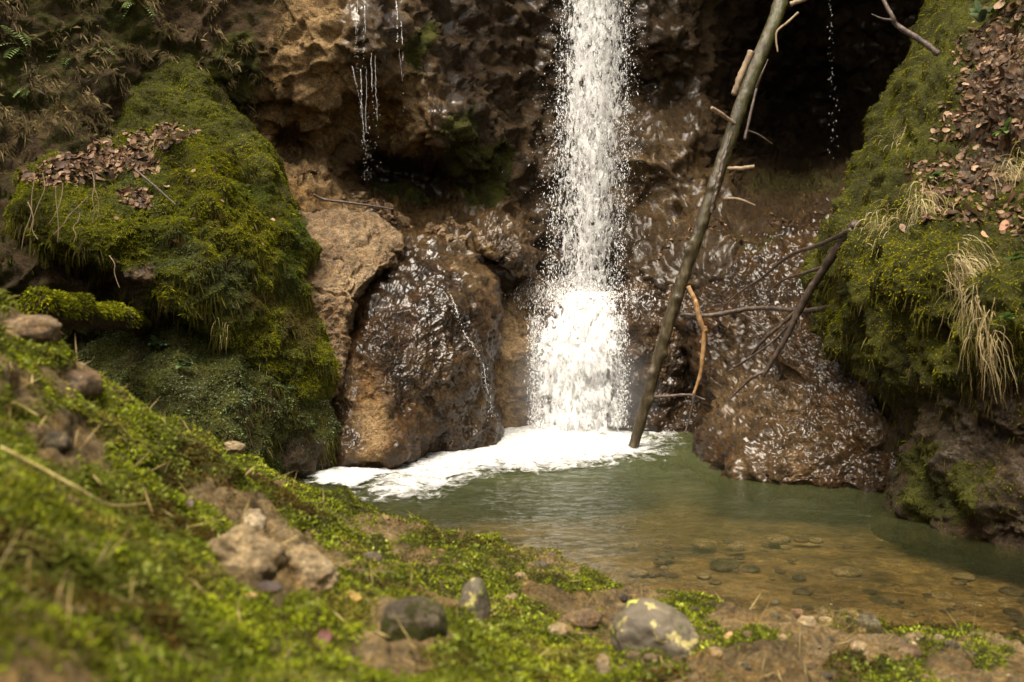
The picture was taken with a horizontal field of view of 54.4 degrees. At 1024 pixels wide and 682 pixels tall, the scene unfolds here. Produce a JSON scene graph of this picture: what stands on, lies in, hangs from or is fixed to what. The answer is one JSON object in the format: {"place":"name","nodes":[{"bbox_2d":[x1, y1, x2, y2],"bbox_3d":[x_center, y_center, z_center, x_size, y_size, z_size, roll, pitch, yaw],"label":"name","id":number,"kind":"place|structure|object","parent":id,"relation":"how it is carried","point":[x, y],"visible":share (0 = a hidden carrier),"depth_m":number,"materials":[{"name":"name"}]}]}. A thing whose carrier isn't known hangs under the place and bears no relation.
{"place":"outdoors","nodes":[
{"label":"outdoors","id":0,"kind":"place"},
{"bbox_2d":[0,0,924,350],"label":"cliff","id":1,"kind":"structure","parent":0,"point":[488,62],"depth_m":7.61,"materials":[{"name":"stone"}]},
{"bbox_2d":[0,25,19,57],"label":"fern","id":2,"kind":"object","parent":1,"relation":"attached to","point":[7,50],"visible":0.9,"depth_m":5.52,"materials":[{"name":"green plant"}]},
{"bbox_2d":[121,2,154,21],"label":"fern","id":3,"kind":"object","parent":1,"relation":"on","point":[124,13],"visible":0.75,"depth_m":6.15,"materials":[{"name":"green plant"}]},
{"bbox_2d":[0,0,300,176],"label":"dry grass","id":4,"kind":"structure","parent":1,"relation":"on","point":[27,124],"depth_m":5.78,"materials":[{"name":"plant"}]},
{"bbox_2d":[353,0,380,179],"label":"trickle","id":5,"kind":"object","parent":1,"relation":"attached to","point":[361,83],"visible":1,"depth_m":6.43,"materials":[{"name":"white liquid"}]},
{"bbox_2d":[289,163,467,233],"bbox_3d":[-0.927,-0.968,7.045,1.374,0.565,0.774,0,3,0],"label":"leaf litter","id":6,"kind":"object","parent":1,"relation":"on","point":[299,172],"visible":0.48,"depth_m":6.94,"materials":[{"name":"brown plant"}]},
{"bbox_2d":[332,191,475,241],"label":"gravel","id":7,"kind":"structure","parent":1,"relation":"on","point":[406,222],"depth_m":7.03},
{"bbox_2d":[0,0,844,343],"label":"moss","id":8,"kind":"object","parent":1,"relation":"attached to","point":[458,142],"visible":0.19,"depth_m":7.01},
{"bbox_2d":[466,207,537,277],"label":"rock","id":9,"kind":"object","parent":1,"relation":"on","point":[501,238],"visible":0.99,"depth_m":6.94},
{"bbox_2d":[496,0,660,432],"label":"waterfall","id":10,"kind":"structure","parent":1,"relation":"attached to","point":[581,398],"depth_m":7.20,"materials":[{"name":"white liquid"}]},
{"bbox_2d":[650,187,844,265],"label":"leaf litter","id":11,"kind":"object","parent":1,"relation":"on","point":[727,229],"visible":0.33,"depth_m":7.48,"materials":[{"name":"brown plant"}]},
{"bbox_2d":[0,290,1023,681],"bbox_3d":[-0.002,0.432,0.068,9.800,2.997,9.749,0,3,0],"label":"mossy bank","id":12,"kind":"structure","parent":0,"point":[786,658],"depth_m":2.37,"materials":[{"name":"plant"}]},
{"bbox_2d":[12,401,38,415],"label":"dry stalk","id":13,"kind":"object","parent":12,"relation":"on","point":[23,407],"visible":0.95,"depth_m":1.91,"materials":[{"name":"plant"}]},
{"bbox_2d":[3,315,61,343],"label":"stone","id":14,"kind":"object","parent":12,"relation":"on","point":[43,329],"visible":0.64,"depth_m":2.30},
{"bbox_2d":[45,431,71,452],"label":"stone","id":15,"kind":"object","parent":12,"relation":"on","point":[54,440],"visible":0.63,"depth_m":1.91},
{"bbox_2d":[64,369,103,398],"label":"stone","id":16,"kind":"object","parent":12,"relation":"on","point":[90,378],"visible":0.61,"depth_m":2.35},
{"bbox_2d":[224,441,245,451],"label":"stone","id":17,"kind":"object","parent":12,"relation":"on","point":[233,446],"visible":0.97,"depth_m":3.01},
{"bbox_2d":[202,524,292,581],"bbox_3d":[-0.500,0.405,1.866,0.174,0.127,0.081,0,3,0],"label":"stone","id":18,"kind":"object","parent":12,"relation":"on","point":[252,548],"visible":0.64,"depth_m":1.84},
{"bbox_2d":[243,509,266,533],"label":"stone","id":19,"kind":"object","parent":12,"relation":"on","point":[256,519],"visible":0.68,"depth_m":2.44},
{"bbox_2d":[257,580,282,591],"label":"stone","id":20,"kind":"object","parent":12,"relation":"on","point":[266,585],"visible":1,"depth_m":1.75,"materials":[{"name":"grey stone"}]},
{"bbox_2d":[284,544,339,591],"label":"stone","id":21,"kind":"object","parent":12,"relation":"on","point":[310,567],"visible":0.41,"depth_m":2.00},
{"bbox_2d":[317,629,331,644],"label":"dead leaf","id":22,"kind":"object","parent":12,"relation":"on","point":[326,634],"visible":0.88,"depth_m":1.61,"materials":[{"name":"pink plant"}]},
{"bbox_2d":[349,590,361,600],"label":"dead leaf","id":23,"kind":"object","parent":12,"relation":"on","point":[356,596],"visible":0.94,"depth_m":1.99,"materials":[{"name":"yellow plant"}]},
{"bbox_2d":[344,569,397,572],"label":"dry stalk","id":24,"kind":"object","parent":12,"relation":"on","point":[367,570],"visible":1,"depth_m":2.21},
{"bbox_2d":[364,551,381,563],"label":"stone","id":25,"kind":"object","parent":12,"relation":"on","point":[373,555],"visible":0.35,"depth_m":2.51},
{"bbox_2d":[380,596,446,641],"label":"stone","id":26,"kind":"object","parent":12,"relation":"on","point":[420,618],"visible":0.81,"depth_m":1.88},
{"bbox_2d":[459,577,490,618],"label":"stone","id":27,"kind":"object","parent":12,"relation":"on","point":[474,589],"visible":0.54,"depth_m":2.26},
{"bbox_2d":[0,289,1007,681],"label":"herb leaves","id":28,"kind":"object","parent":12,"relation":"on","point":[248,587],"visible":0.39,"depth_m":1.90,"materials":[{"name":"plant"}]},
{"bbox_2d":[0,289,1015,681],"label":"plant debris","id":29,"kind":"object","parent":12,"relation":"on","point":[332,563],"visible":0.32,"depth_m":1.98,"materials":[{"name":"brown plant"}]},
{"bbox_2d":[0,288,1023,681],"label":"moss","id":30,"kind":"object","parent":12,"relation":"on","point":[190,672],"visible":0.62,"depth_m":1.86,"materials":[{"name":"plant"}]},
{"bbox_2d":[0,446,146,506],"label":"dry stalk","id":31,"kind":"object","parent":30,"relation":"on","point":[13,453],"visible":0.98,"depth_m":1.60,"materials":[{"name":"plant"}]},
{"bbox_2d":[535,560,547,568],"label":"pebble","id":32,"kind":"object","parent":12,"relation":"on","point":[542,564],"visible":0.93,"depth_m":2.94,"materials":[{"name":"grey stone"}]},
{"bbox_2d":[548,622,568,636],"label":"pebble","id":33,"kind":"object","parent":12,"relation":"on","point":[559,627],"visible":0.94,"depth_m":2.34,"materials":[{"name":"beige stone"}]},
{"bbox_2d":[563,607,601,628],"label":"stone","id":34,"kind":"object","parent":12,"relation":"on","point":[588,616],"visible":0.84,"depth_m":2.52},
{"bbox_2d":[596,654,609,674],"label":"stone","id":35,"kind":"object","parent":12,"relation":"on","point":[603,663],"visible":0.72,"depth_m":2.04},
{"bbox_2d":[618,593,626,601],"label":"pebble","id":36,"kind":"object","parent":12,"relation":"on","point":[622,597],"visible":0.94,"depth_m":2.85,"materials":[{"name":"grey stone"}]},
{"bbox_2d":[626,651,639,659],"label":"pebble","id":37,"kind":"object","parent":12,"relation":"on","point":[629,655],"visible":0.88,"depth_m":2.15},
{"bbox_2d":[643,653,655,662],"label":"pebble","id":38,"kind":"object","parent":12,"relation":"on","point":[647,656],"visible":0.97,"depth_m":2.13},
{"bbox_2d":[610,598,698,659],"bbox_3d":[0.335,0.700,2.345,0.202,0.175,0.160,0,3,0],"label":"stone","id":39,"kind":"object","parent":12,"relation":"on","point":[645,623],"visible":0.63,"depth_m":2.29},
{"bbox_2d":[707,646,722,658],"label":"pebble","id":40,"kind":"object","parent":12,"relation":"on","point":[717,652],"visible":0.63,"depth_m":2.25,"materials":[{"name":"beige stone"}]},
{"bbox_2d":[740,662,750,670],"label":"pebble","id":41,"kind":"object","parent":12,"relation":"on","point":[746,666],"visible":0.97,"depth_m":2.24,"materials":[{"name":"grey stone"}]},
{"bbox_2d":[770,612,780,619],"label":"pebble","id":42,"kind":"object","parent":12,"relation":"on","point":[776,616],"visible":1,"depth_m":2.59,"materials":[{"name":"grey stone"}]},
{"bbox_2d":[790,608,803,617],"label":"pebble","id":43,"kind":"object","parent":12,"relation":"on","point":[796,612],"visible":0.76,"depth_m":3.04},
{"bbox_2d":[797,615,815,626],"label":"stone","id":44,"kind":"object","parent":12,"relation":"on","point":[807,621],"visible":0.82,"depth_m":2.55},
{"bbox_2d":[819,616,832,625],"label":"pebble","id":45,"kind":"object","parent":12,"relation":"on","point":[828,620],"visible":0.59,"depth_m":3.00,"materials":[{"name":"beige stone"}]},
{"bbox_2d":[822,672,832,679],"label":"pebble","id":46,"kind":"object","parent":12,"relation":"on","point":[827,675],"visible":1,"depth_m":2.28,"materials":[{"name":"grey stone"}]},
{"bbox_2d":[849,640,867,651],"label":"pebble","id":47,"kind":"object","parent":12,"relation":"on","point":[855,645],"visible":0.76,"depth_m":2.48,"materials":[{"name":"beige stone"}]},
{"bbox_2d":[856,612,881,632],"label":"stone","id":48,"kind":"object","parent":12,"relation":"on","point":[870,620],"visible":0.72,"depth_m":2.98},
{"bbox_2d":[897,642,922,658],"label":"pebble","id":49,"kind":"object","parent":12,"relation":"on","point":[914,650],"visible":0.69,"depth_m":2.49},
{"bbox_2d":[944,640,959,648],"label":"pebble","id":50,"kind":"object","parent":12,"relation":"on","point":[951,642],"visible":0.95,"depth_m":2.51,"materials":[{"name":"grey stone"}]},
{"bbox_2d":[299,432,1023,642],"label":"water","id":51,"kind":"structure","parent":0,"point":[675,446],"depth_m":4.21,"materials":[{"name":"green liquid"}]},
{"bbox_2d":[307,466,391,485],"bbox_3d":[-0.941,0.708,5.272,0.978,0.033,0.920,0,3,0],"label":"foam","id":52,"kind":"object","parent":51,"relation":"on","point":[351,476],"visible":0.43,"depth_m":5.26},
{"bbox_2d":[355,422,673,499],"bbox_3d":[0.157,0.634,6.257,1.957,0.093,3.282,0,3,0],"label":"foam","id":53,"kind":"object","parent":51,"relation":"on","point":[529,445],"visible":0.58,"depth_m":5.92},
{"bbox_2d":[627,0,827,466],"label":"fallen log","id":54,"kind":"object","parent":51,"relation":"in","point":[751,70],"visible":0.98,"depth_m":6.17,"materials":[{"name":"wood"}]},
{"bbox_2d":[320,464,1023,635],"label":"stream bed","id":55,"kind":"object","parent":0,"point":[852,523],"visible":0.17,"depth_m":4.91,"materials":[{"name":"liquid"}]},
{"bbox_2d":[74,307,342,489],"bbox_3d":[-1.635,0.305,5.594,1.601,1.172,2.059,2,4,32],"label":"shaded rock","id":56,"kind":"object","parent":55,"relation":"on","point":[231,395],"visible":0.52,"depth_m":4.91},
{"bbox_2d":[148,335,166,346],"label":"leafy plant","id":57,"kind":"object","parent":56,"relation":"on","point":[154,339],"visible":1,"depth_m":4.86,"materials":[{"name":"green plant"}]},
{"bbox_2d":[1,122,341,406],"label":"mossy mound","id":58,"kind":"object","parent":56,"relation":"on","point":[199,272],"visible":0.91,"depth_m":4.96,"materials":[{"name":"plant"}]},
{"bbox_2d":[21,178,34,249],"bbox_3d":[-2.195,-0.575,4.516,0.072,0.326,0.005,0,3,0],"label":"hanging root","id":59,"kind":"object","parent":58,"relation":"hanging from","point":[31,212],"visible":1,"depth_m":4.51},
{"bbox_2d":[29,173,44,233],"bbox_3d":[-2.143,-0.620,4.494,0.078,0.276,0.005,0,3,0],"label":"hanging root","id":60,"kind":"object","parent":58,"relation":"hanging from","point":[39,200],"visible":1,"depth_m":4.49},
{"bbox_2d":[55,186,58,241],"bbox_3d":[-2.054,-0.572,4.496,0.012,0.252,0.006,0,3,0],"label":"hanging root","id":61,"kind":"object","parent":58,"relation":"hanging from","point":[56,207],"visible":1,"depth_m":4.49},
{"bbox_2d":[15,285,152,335],"bbox_3d":[-1.771,-0.113,4.294,0.187,0.251,1.449,0,3,-4],"label":"mossy root","id":62,"kind":"object","parent":58,"relation":"attached to","point":[78,310],"visible":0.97,"depth_m":3.91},
{"bbox_2d":[15,119,200,209],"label":"leaf litter","id":63,"kind":"object","parent":58,"relation":"on","point":[121,158],"visible":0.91,"depth_m":5.12,"materials":[{"name":"brown plant"}]},
{"bbox_2d":[135,169,175,204],"bbox_3d":[-1.762,-0.760,4.914,0.257,0.189,0.019,1,3,24],"label":"twig","id":64,"kind":"object","parent":58,"relation":"on","point":[149,181],"visible":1,"depth_m":4.91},
{"bbox_2d":[111,50,297,209],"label":"mossy slope","id":65,"kind":"structure","parent":58,"relation":"on","point":[186,92],"depth_m":6.02,"materials":[{"name":"plant"}]},
{"bbox_2d":[176,359,192,368],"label":"leafy plant","id":66,"kind":"object","parent":56,"relation":"on","point":[183,362],"visible":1,"depth_m":4.72,"materials":[{"name":"green plant"}]},
{"bbox_2d":[327,225,504,495],"bbox_3d":[-0.513,0.054,6.749,1.036,1.745,2.827,1,3,12],"label":"wet boulder","id":67,"kind":"object","parent":55,"relation":"on","point":[413,389],"visible":0.92,"depth_m":5.94,"materials":[{"name":"stone"}]},
{"bbox_2d":[299,207,407,399],"bbox_3d":[-1.156,-0.275,6.540,0.932,1.284,2.349,0,3,0],"label":"dry boulder","id":68,"kind":"object","parent":67,"relation":"on","point":[360,252],"visible":0.62,"depth_m":6.03,"materials":[{"name":"stone"}]},
{"bbox_2d":[313,194,393,209],"bbox_3d":[-1.064,-0.934,6.676,0.537,0.107,0.048,0,3,-3],"label":"twig","id":69,"kind":"object","parent":68,"relation":"on","point":[341,201],"visible":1,"depth_m":6.67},
{"bbox_2d":[494,279,620,480],"bbox_3d":[0.429,0.197,7.618,1.240,1.576,1.748,2,3,31],"label":"cascade rock","id":70,"kind":"object","parent":55,"relation":"on","point":[511,368],"visible":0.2,"depth_m":7.08,"materials":[{"name":"stone"}]},
{"bbox_2d":[623,542,638,548],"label":"stream stone","id":71,"kind":"object","parent":55,"relation":"on","point":[630,544],"visible":0.8,"depth_m":4.45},
{"bbox_2d":[625,568,646,577],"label":"stream stone","id":72,"kind":"object","parent":55,"relation":"on","point":[643,571],"visible":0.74,"depth_m":4.01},
{"bbox_2d":[607,275,700,474],"bbox_3d":[1.167,0.143,7.557,0.985,1.615,2.001,0,3,0],"label":"splash rock","id":73,"kind":"object","parent":55,"relation":"on","point":[671,414],"visible":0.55,"depth_m":6.99,"materials":[{"name":"stone"}]},
{"bbox_2d":[647,567,666,576],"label":"stream stone","id":74,"kind":"object","parent":55,"relation":"on","point":[650,572],"visible":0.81,"depth_m":4.01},
{"bbox_2d":[655,555,671,562],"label":"stream stone","id":75,"kind":"object","parent":55,"relation":"on","point":[663,557],"visible":0.7,"depth_m":4.23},
{"bbox_2d":[662,571,678,577],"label":"stream stone","id":76,"kind":"object","parent":55,"relation":"on","point":[670,574],"visible":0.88,"depth_m":3.99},
{"bbox_2d":[696,572,711,579],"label":"stream stone","id":77,"kind":"object","parent":55,"relation":"on","point":[705,576],"visible":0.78,"depth_m":3.98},
{"bbox_2d":[691,538,717,548],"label":"stream stone","id":78,"kind":"object","parent":55,"relation":"on","point":[697,545],"visible":0.83,"depth_m":4.47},
{"bbox_2d":[709,558,738,571],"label":"stream stone","id":79,"kind":"object","parent":55,"relation":"on","point":[727,565],"visible":0.78,"depth_m":4.11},
{"bbox_2d":[727,543,743,550],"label":"stream stone","id":80,"kind":"object","parent":55,"relation":"on","point":[738,548],"visible":0.8,"depth_m":4.41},
{"bbox_2d":[742,564,759,572],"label":"stream stone","id":81,"kind":"object","parent":55,"relation":"on","point":[752,567],"visible":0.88,"depth_m":4.08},
{"bbox_2d":[765,534,790,544],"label":"stream stone","id":82,"kind":"object","parent":55,"relation":"on","point":[772,540],"visible":0.78,"depth_m":4.54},
{"bbox_2d":[665,212,898,514],"bbox_3d":[1.812,-0.053,6.641,1.830,1.746,4.166,0,3,0],"label":"wet slope rock","id":83,"kind":"object","parent":55,"relation":"on","point":[801,413],"visible":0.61,"depth_m":5.63,"materials":[{"name":"stone"}]},
{"bbox_2d":[792,574,805,580],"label":"stream stone","id":84,"kind":"object","parent":55,"relation":"on","point":[800,577],"visible":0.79,"depth_m":3.95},
{"bbox_2d":[793,536,808,542],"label":"stream stone","id":85,"kind":"object","parent":55,"relation":"on","point":[806,540],"visible":0.77,"depth_m":4.55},
{"bbox_2d":[792,587,811,595],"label":"stream stone","id":86,"kind":"object","parent":55,"relation":"on","point":[802,592],"visible":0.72,"depth_m":3.76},
{"bbox_2d":[809,537,823,543],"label":"stream stone","id":87,"kind":"object","parent":55,"relation":"on","point":[817,539],"visible":0.71,"depth_m":4.54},
{"bbox_2d":[833,601,851,607],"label":"stream stone","id":88,"kind":"object","parent":55,"relation":"on","point":[841,605],"visible":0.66,"depth_m":3.61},
{"bbox_2d":[832,566,861,576],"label":"stream stone","id":89,"kind":"object","parent":55,"relation":"on","point":[857,572],"visible":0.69,"depth_m":4.01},
{"bbox_2d":[868,596,891,603],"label":"stream stone","id":90,"kind":"object","parent":55,"relation":"on","point":[880,599],"visible":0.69,"depth_m":3.65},
{"bbox_2d":[886,603,903,608],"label":"stream stone","id":91,"kind":"object","parent":55,"relation":"on","point":[895,605],"visible":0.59,"depth_m":3.59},
{"bbox_2d":[902,610,918,616],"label":"stream stone","id":92,"kind":"object","parent":55,"relation":"on","point":[910,613],"visible":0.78,"depth_m":3.52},
{"bbox_2d":[798,0,1023,574],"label":"overhanging boulder","id":93,"kind":"object","parent":55,"relation":"on","point":[954,444],"visible":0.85,"depth_m":4.38,"materials":[{"name":"plant"}]},
{"bbox_2d":[728,220,860,398],"bbox_3d":[1.453,-0.148,5.457,0.356,0.968,1.051,-1,3,-15],"label":"dead branch","id":94,"kind":"object","parent":93,"relation":"attached to","point":[813,284],"visible":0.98,"depth_m":5.42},
{"bbox_2d":[717,227,852,311],"bbox_3d":[1.554,-0.376,5.633,0.146,0.453,1.320,-1,3,-18],"label":"thin branch","id":95,"kind":"object","parent":94,"relation":"attached to","point":[832,238],"visible":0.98,"depth_m":5.53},
{"bbox_2d":[855,199,902,255],"bbox_3d":[1.723,-0.517,4.642,0.240,0.287,0.314,1,3,15],"label":"grass tuft","id":96,"kind":"object","parent":93,"relation":"on","point":[886,221],"visible":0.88,"depth_m":4.64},
{"bbox_2d":[870,119,910,152],"bbox_3d":[2.163,-1.119,5.554,0.252,0.238,0.219,-1,3,-16],"label":"grass tuft","id":97,"kind":"object","parent":93,"relation":"on","point":[893,136],"visible":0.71,"depth_m":5.56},
{"bbox_2d":[871,0,940,56],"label":"forked twig","id":98,"kind":"object","parent":93,"relation":"on","point":[927,45],"visible":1,"depth_m":5.39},
{"bbox_2d":[897,180,953,238],"bbox_3d":[1.861,-0.569,4.462,0.294,0.314,0.330,0,3,0],"label":"grass tuft","id":99,"kind":"object","parent":93,"relation":"on","point":[921,204],"visible":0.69,"depth_m":4.47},
{"bbox_2d":[903,0,1023,240],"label":"leaf litter","id":100,"kind":"object","parent":93,"relation":"on","point":[1003,143],"visible":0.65,"depth_m":4.88,"materials":[{"name":"brown plant"}]},
{"bbox_2d":[933,233,999,309],"bbox_3d":[1.860,-0.238,4.054,0.291,0.410,0.389,0,3,0],"label":"grass tuft","id":101,"kind":"object","parent":93,"relation":"on","point":[966,265],"visible":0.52,"depth_m":4.01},
{"bbox_2d":[937,238,1017,401],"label":"hanging grass","id":102,"kind":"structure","parent":93,"relation":"hanging from","point":[990,346],"depth_m":3.88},
{"bbox_2d":[969,0,993,22],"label":"leafy plant","id":103,"kind":"object","parent":93,"relation":"on","point":[979,13],"visible":0.98,"depth_m":5.47,"materials":[{"name":"green plant"}]},
{"bbox_2d":[992,117,1011,135],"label":"leafy plant","id":104,"kind":"object","parent":93,"relation":"on","point":[1007,123],"visible":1,"depth_m":4.70,"materials":[{"name":"green plant"}]},
{"bbox_2d":[981,138,1023,192],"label":"grass tuft","id":105,"kind":"object","parent":93,"relation":"on","point":[1013,172],"visible":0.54,"depth_m":4.53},
{"bbox_2d":[999,219,1009,230],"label":"dead leaf","id":106,"kind":"object","parent":93,"relation":"on","point":[1003,226],"visible":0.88,"depth_m":4.23,"materials":[{"name":"orange plant"}]},
{"bbox_2d":[998,312,1017,320],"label":"leafy plant","id":107,"kind":"object","parent":93,"relation":"on","point":[1006,316],"visible":1,"depth_m":3.78,"materials":[{"name":"green plant"}]},
{"bbox_2d":[1005,251,1023,261],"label":"leafy plant","id":108,"kind":"object","parent":93,"relation":"on","point":[1015,256],"visible":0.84,"depth_m":3.95,"materials":[{"name":"green plant"}]},
{"bbox_2d":[929,591,952,598],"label":"stream stone","id":109,"kind":"object","parent":55,"relation":"on","point":[940,595],"visible":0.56,"depth_m":3.71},
{"bbox_2d":[952,572,974,580],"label":"stream stone","id":110,"kind":"object","parent":55,"relation":"on","point":[962,576],"visible":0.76,"depth_m":3.96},
{"bbox_2d":[964,609,984,616],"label":"stream stone","id":111,"kind":"object","parent":55,"relation":"on","point":[972,611],"visible":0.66,"depth_m":3.51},
{"bbox_2d":[966,600,984,605],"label":"stream stone","id":112,"kind":"object","parent":55,"relation":"on","point":[971,602],"visible":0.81,"depth_m":3.62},
{"bbox_2d":[998,586,1023,596],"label":"stream stone","id":113,"kind":"object","parent":55,"relation":"on","point":[1009,591],"visible":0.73,"depth_m":3.75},
{"bbox_2d":[1002,608,1022,614],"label":"stream stone","id":114,"kind":"object","parent":55,"relation":"on","point":[1016,611],"visible":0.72,"depth_m":3.53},
{"bbox_2d":[1010,615,1023,621],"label":"stream stone","id":115,"kind":"object","parent":55,"relation":"on","point":[1017,617],"visible":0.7,"depth_m":3.46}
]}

